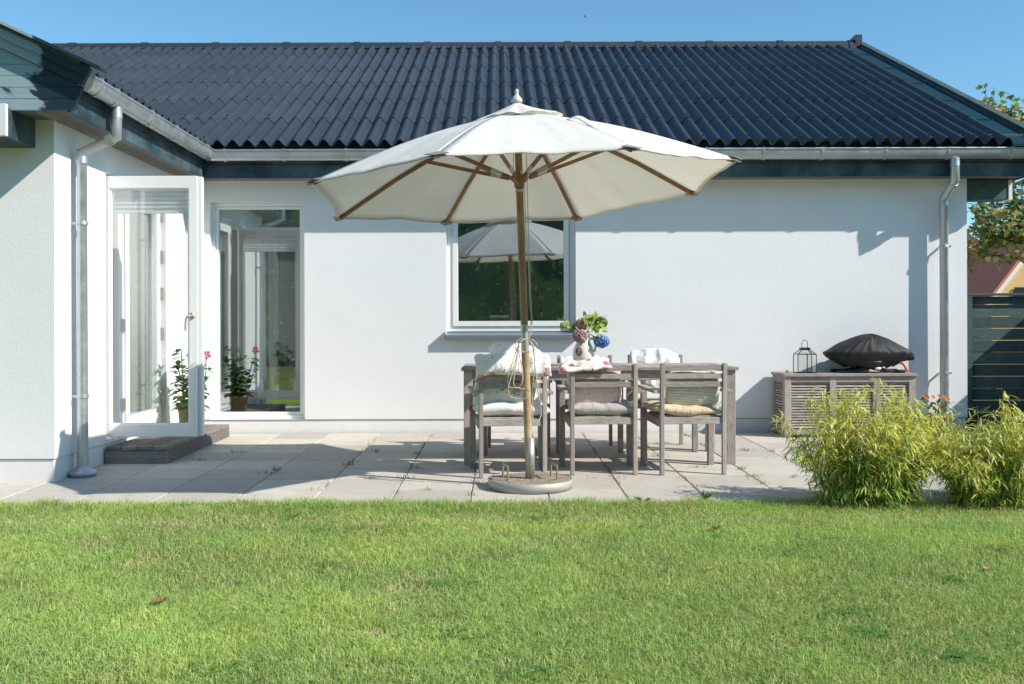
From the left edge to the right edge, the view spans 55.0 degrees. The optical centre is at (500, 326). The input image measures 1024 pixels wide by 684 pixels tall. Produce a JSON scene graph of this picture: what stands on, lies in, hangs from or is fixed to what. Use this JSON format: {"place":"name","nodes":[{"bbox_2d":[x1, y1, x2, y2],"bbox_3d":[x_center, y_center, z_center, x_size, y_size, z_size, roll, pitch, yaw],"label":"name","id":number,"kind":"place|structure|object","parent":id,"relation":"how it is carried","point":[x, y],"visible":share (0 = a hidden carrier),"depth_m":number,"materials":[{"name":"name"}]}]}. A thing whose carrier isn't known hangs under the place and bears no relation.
{"place":"outdoors","nodes":[
{"label":"outdoors","id":0,"kind":"place"},
{"bbox_2d":[0,431,1023,508],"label":"paving","id":1,"kind":"structure","parent":0,"point":[303,462],"depth_m":7.47,"materials":[{"name":"concrete"}]},
{"bbox_2d":[105,424,228,463],"bbox_3d":[-2.942,1.044,8.834,0.503,0.152,1.822,0,0,0],"label":"deck step","id":2,"kind":"object","parent":1,"relation":"on","point":[152,450],"visible":0.71,"depth_m":8.08,"materials":[{"name":"grey concrete"}]},
{"bbox_2d":[168,349,212,422],"bbox_3d":[-2.928,0.588,9.238,0.458,0.760,0.311,0,0,25],"label":"potted hollyhock","id":3,"kind":"object","parent":2,"relation":"on","point":[182,406],"visible":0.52,"depth_m":9.19,"materials":[{"name":"green plant"}]},
{"bbox_2d":[468,375,553,477],"bbox_3d":[0.067,0.690,7.469,0.608,0.830,0.583,0,0,-5],"label":"garden chair","id":4,"kind":"object","parent":1,"relation":"on","point":[479,420],"visible":0.68,"depth_m":7.21,"materials":[{"name":"grey wood"}]},
{"bbox_2d":[468,401,550,416],"bbox_3d":[0.064,0.614,7.466,0.612,0.156,0.527,0,0,0],"label":"seat cushion","id":5,"kind":"object","parent":4,"relation":"on","point":[499,409],"visible":0.53,"depth_m":7.24,"materials":[{"name":"white fabric"}]},
{"bbox_2d":[473,352,551,404],"bbox_3d":[0.081,0.390,7.221,0.578,0.403,0.303,0,0,0],"label":"folded cushion","id":6,"kind":"object","parent":5,"relation":"on","point":[494,364],"visible":0.73,"depth_m":7.14,"materials":[{"name":"white fabric"}]},
{"bbox_2d":[483,380,551,454],"bbox_3d":[0.131,0.678,8.611,0.608,0.830,0.583,0,0,0],"label":"garden chair","id":7,"kind":"object","parent":1,"relation":"on","point":[489,436],"visible":0.06,"depth_m":8.37,"materials":[{"name":"grey wood"}]},
{"bbox_2d":[488,342,542,353],"bbox_3d":[0.116,0.197,7.465,0.384,0.162,0.325,0,0,-9],"label":"floral pillow","id":8,"kind":"object","parent":7,"relation":"on","point":[501,347],"visible":0.38,"depth_m":7.39,"materials":[{"name":"white fabric"}]},
{"bbox_2d":[488,437,571,493],"bbox_3d":[0.203,0.938,6.800,0.583,0.343,0.583,0,0,0],"label":"parasol stand","id":9,"kind":"object","parent":1,"relation":"on","point":[529,480],"visible":1,"depth_m":6.70,"materials":[{"name":"concrete"}]},
{"bbox_2d":[306,89,741,469],"bbox_3d":[0.147,-0.320,6.800,2.782,2.652,2.685,0,0,0],"label":"parasol","id":10,"kind":"object","parent":9,"relation":"in","point":[519,162],"visible":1,"depth_m":6.99,"materials":[{"name":"fabric"}]},
{"bbox_2d":[192,432,944,495],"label":"weeds","id":11,"kind":"object","parent":1,"relation":"on","point":[428,488],"visible":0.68,"depth_m":7.59,"materials":[{"name":"green plant"}]},
{"bbox_2d":[553,355,624,452],"bbox_3d":[0.769,0.675,8.741,0.608,0.830,0.583,0,0,0],"label":"garden chair","id":12,"kind":"object","parent":1,"relation":"on","point":[620,436],"visible":0.2,"depth_m":8.49,"materials":[{"name":"grey wood"}]},
{"bbox_2d":[559,355,598,388],"bbox_3d":[0.723,0.425,9.000,0.399,0.340,0.221,0,0,0],"label":"white drape","id":13,"kind":"object","parent":12,"relation":"on","point":[563,360],"visible":0.09,"depth_m":8.93,"materials":[{"name":"white fabric"}]},
{"bbox_2d":[461,363,738,464],"bbox_3d":[0.787,0.711,8.230,2.200,0.776,0.880,0,0,0],"label":"garden table","id":14,"kind":"object","parent":1,"relation":"on","point":[648,371],"visible":0.37,"depth_m":7.81,"materials":[{"name":"grey wood"}]},
{"bbox_2d":[573,335,596,360],"bbox_3d":[0.687,0.198,8.160,0.181,0.250,0.180,0,0,-20],"label":"white jug","id":15,"kind":"object","parent":14,"relation":"on","point":[583,351],"visible":0.61,"depth_m":8.09,"materials":[{"name":"ceramic"}]},
{"bbox_2d":[560,320,576,331],"bbox_3d":[0.577,0.047,8.135,0.175,0.204,0.118,0,0,26],"label":"hydrangea","id":16,"kind":"object","parent":15,"relation":"in","point":[564,325],"visible":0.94,"depth_m":8.13,"materials":[{"name":"green plant"}]},
{"bbox_2d":[572,329,587,342],"bbox_3d":[0.660,0.083,8.086,0.146,0.133,0.137,0,0,-35],"label":"hydrangea","id":17,"kind":"object","parent":15,"relation":"in","point":[581,335],"visible":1,"depth_m":8.05,"materials":[{"name":"pink plant"}]},
{"bbox_2d":[575,317,588,329],"bbox_3d":[0.680,0.032,8.130,0.133,0.232,0.115,0,0,0],"label":"hydrangea","id":18,"kind":"object","parent":15,"relation":"in","point":[580,324],"visible":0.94,"depth_m":8.09,"materials":[{"name":"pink plant"}]},
{"bbox_2d":[583,310,608,336],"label":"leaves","id":19,"kind":"object","parent":15,"relation":"in","point":[591,320],"visible":0.97,"depth_m":8.10,"materials":[{"name":"green plant"}]},
{"bbox_2d":[587,316,607,331],"bbox_3d":[0.809,0.029,8.167,0.175,0.237,0.124,0,0,-34],"label":"hydrangea","id":20,"kind":"object","parent":15,"relation":"in","point":[600,318],"visible":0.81,"depth_m":8.15,"materials":[{"name":"green plant"}]},
{"bbox_2d":[590,334,609,347],"bbox_3d":[0.802,0.120,8.126,0.213,0.121,0.138,0,0,43],"label":"hydrangea","id":21,"kind":"object","parent":15,"relation":"in","point":[602,341],"visible":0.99,"depth_m":8.06,"materials":[{"name":"blue plant"}]},
{"bbox_2d":[557,363,643,474],"bbox_3d":[0.759,0.687,7.564,0.608,0.830,0.583,0,0,-2],"label":"garden chair","id":22,"kind":"object","parent":1,"relation":"on","point":[570,418],"visible":0.88,"depth_m":7.30,"materials":[{"name":"grey wood"}]},
{"bbox_2d":[558,357,612,373],"bbox_3d":[0.631,0.296,7.377,0.390,0.139,0.299,0,0,0],"label":"throw blanket","id":23,"kind":"object","parent":22,"relation":"on","point":[594,364],"visible":0.98,"depth_m":7.27,"materials":[{"name":"white fabric"}]},
{"bbox_2d":[566,399,632,415],"bbox_3d":[0.764,0.612,7.529,0.486,0.152,0.454,0,0,-3],"label":"grey linen cushion","id":24,"kind":"object","parent":22,"relation":"on","point":[624,407],"visible":0.62,"depth_m":7.32,"materials":[{"name":"grey fabric"}]},
{"bbox_2d":[566,371,621,410],"bbox_3d":[0.703,0.468,7.383,0.430,0.334,0.131,0,0,0],"label":"pink dotted cushion","id":25,"kind":"object","parent":24,"relation":"on","point":[600,394],"visible":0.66,"depth_m":7.34,"materials":[{"name":"fabric"}]},
{"bbox_2d":[628,355,697,451],"bbox_3d":[1.422,0.673,8.781,0.608,0.830,0.583,0,0,0],"label":"garden chair","id":26,"kind":"object","parent":1,"relation":"on","point":[694,437],"visible":0.14,"depth_m":8.55,"materials":[{"name":"grey wood"}]},
{"bbox_2d":[629,348,679,389],"bbox_3d":[1.398,0.396,9.043,0.480,0.400,0.256,0,0,0],"label":"white floral drape","id":27,"kind":"object","parent":26,"relation":"on","point":[653,355],"visible":0.54,"depth_m":8.96,"materials":[{"name":"white fabric"}]},
{"bbox_2d":[638,363,732,474],"bbox_3d":[1.412,0.685,7.564,0.608,0.830,0.583,0,0,-4],"label":"garden chair","id":28,"kind":"object","parent":1,"relation":"on","point":[661,418],"visible":0.82,"depth_m":7.31,"materials":[{"name":"grey wood"}]},
{"bbox_2d":[641,400,721,415],"bbox_3d":[1.381,0.626,7.527,0.521,0.110,0.452,0,0,-5],"label":"beige sprig cushion","id":29,"kind":"object","parent":28,"relation":"on","point":[676,409],"visible":0.69,"depth_m":7.33,"materials":[{"name":"beige fabric"}]},
{"bbox_2d":[665,371,721,408],"bbox_3d":[1.450,0.470,7.385,0.436,0.311,0.138,0,0,0],"label":"green dotted cushion","id":30,"kind":"object","parent":29,"relation":"on","point":[703,396],"visible":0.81,"depth_m":7.34,"materials":[{"name":"fabric"}]},
{"bbox_2d":[771,371,917,436],"bbox_3d":[3.390,0.762,9.741,1.295,0.615,0.462,0,0,0],"label":"storage box","id":31,"kind":"object","parent":1,"relation":"on","point":[787,387],"visible":0.63,"depth_m":9.54,"materials":[{"name":"grey wood"}]},
{"bbox_2d":[793,340,816,372],"bbox_3d":[2.988,0.293,9.660,0.187,0.326,0.157,0,0,0],"label":"lantern","id":32,"kind":"object","parent":31,"relation":"on","point":[805,348],"visible":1,"depth_m":9.64,"materials":[{"name":"metal"}]},
{"bbox_2d":[823,334,913,372],"bbox_3d":[3.635,0.261,9.740,0.870,0.386,0.428,0,0,0],"label":"gas grill","id":33,"kind":"object","parent":31,"relation":"on","point":[862,352],"visible":1,"depth_m":9.59,"materials":[{"name":"fabric"}]},
{"bbox_2d":[911,394,957,439],"bbox_3d":[4.129,0.857,9.356,0.408,0.435,0.355,0,0,29],"label":"flowering plant","id":34,"kind":"object","parent":1,"relation":"on","point":[924,396],"visible":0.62,"depth_m":9.30,"materials":[{"name":"green plant"}]},
{"bbox_2d":[0,352,1023,683],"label":"ground","id":35,"kind":"structure","parent":0,"point":[536,596],"depth_m":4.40,"materials":[{"name":"green plant"}]},
{"bbox_2d":[153,597,165,602],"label":"fallen leaf","id":36,"kind":"object","parent":35,"relation":"on","point":[159,600],"visible":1,"depth_m":3.99,"materials":[{"name":"brown plant"}]},
{"bbox_2d":[0,20,1023,482],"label":"house","id":37,"kind":"structure","parent":35,"relation":"on","point":[160,204],"depth_m":10.00,"materials":[{"name":"paint"}]},
{"bbox_2d":[123,214,163,422],"bbox_3d":[-3.250,-0.150,8.920,0.082,2.100,0.899,0,0,0],"label":"closed door","id":38,"kind":"structure","parent":37,"relation":"in","point":[153,415],"depth_m":9.26,"materials":[{"name":"white paint"}]},
{"bbox_2d":[106,176,204,436],"bbox_3d":[-2.825,-0.166,8.004,0.780,2.123,0.147,0,0,0],"label":"open door","id":39,"kind":"structure","parent":37,"relation":"in","point":[133,194],"depth_m":8.00,"materials":[{"name":"white paint"}]},
{"bbox_2d":[212,203,304,418],"bbox_3d":[-2.475,-0.162,10.120,0.962,2.208,0.100,0,0,0],"label":"fixed window","id":40,"kind":"structure","parent":37,"relation":"in","point":[236,216],"depth_m":10.08,"materials":[{"name":"white paint"}]},
{"bbox_2d":[279,237,299,401],"bbox_3d":[-2.550,-0.092,12.775,1.006,2.140,0.050,0,0,0],"label":"inner door","id":41,"kind":"structure","parent":37,"relation":"in","point":[284,395],"depth_m":12.75,"materials":[{"name":"white"}]},
{"bbox_2d":[490,315,508,320],"bbox_3d":[-0.016,-0.084,10.250,0.200,0.070,0.130,0,0,0],"label":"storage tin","id":42,"kind":"object","parent":37,"relation":"on","point":[499,317],"visible":0.75,"depth_m":10.19,"materials":[{"name":"metal"}]},
{"bbox_2d":[444,220,574,338],"bbox_3d":[0.105,-0.573,10.046,1.357,1.400,0.248,0,0,0],"label":"window","id":43,"kind":"structure","parent":37,"relation":"in","point":[490,329],"depth_m":10.05,"materials":[{"name":"white paint"}]},
{"bbox_2d":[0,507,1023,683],"bbox_3d":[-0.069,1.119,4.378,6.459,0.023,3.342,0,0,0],"label":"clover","id":44,"kind":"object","parent":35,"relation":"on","point":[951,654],"visible":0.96,"depth_m":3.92,"materials":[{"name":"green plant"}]},
{"bbox_2d":[702,490,712,498],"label":"dock weed","id":45,"kind":"object","parent":35,"relation":"on","point":[707,495],"visible":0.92,"depth_m":6.23,"materials":[{"name":"green plant"}]},
{"bbox_2d":[767,377,970,512],"bbox_3d":[2.311,0.745,6.223,1.239,0.878,0.848,0,0,0],"label":"bamboo clump","id":46,"kind":"object","parent":35,"relation":"on","point":[885,468],"visible":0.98,"depth_m":6.09,"materials":[{"name":"plant"}]},
{"bbox_2d":[823,499,1023,517],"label":"leaf litter","id":47,"kind":"object","parent":35,"relation":"on","point":[931,508],"visible":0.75,"depth_m":5.99,"materials":[{"name":"plant"}]},
{"bbox_2d":[913,388,1023,511],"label":"bamboo clump","id":48,"kind":"object","parent":35,"relation":"on","point":[989,481],"visible":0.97,"depth_m":6.11,"materials":[{"name":"plant"}]},
{"bbox_2d":[964,293,1023,431],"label":"board fence","id":49,"kind":"object","parent":35,"relation":"on","point":[996,364],"visible":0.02,"depth_m":10.62,"materials":[{"name":"grey wood"}]},
{"bbox_2d":[967,83,1023,272],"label":"maple tree","id":50,"kind":"object","parent":35,"relation":"on","point":[1011,232],"visible":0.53,"depth_m":16.91,"materials":[{"name":"green plant"}]},
{"bbox_2d":[967,238,1023,340],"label":"neighbour house","id":51,"kind":"structure","parent":35,"relation":"on","point":[987,277],"depth_m":39.85,"materials":[{"name":"red tile"}]},
{"bbox_2d":[1014,287,1023,304],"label":"gable window","id":52,"kind":"structure","parent":51,"relation":"in","point":[1016,289],"depth_m":39.31,"materials":[{"name":"metal"}]},
{"bbox_2d":[0,0,1023,238],"label":"sky","id":53,"kind":"structure","parent":0,"point":[965,45],"materials":[{"name":"blue"}]}
]}

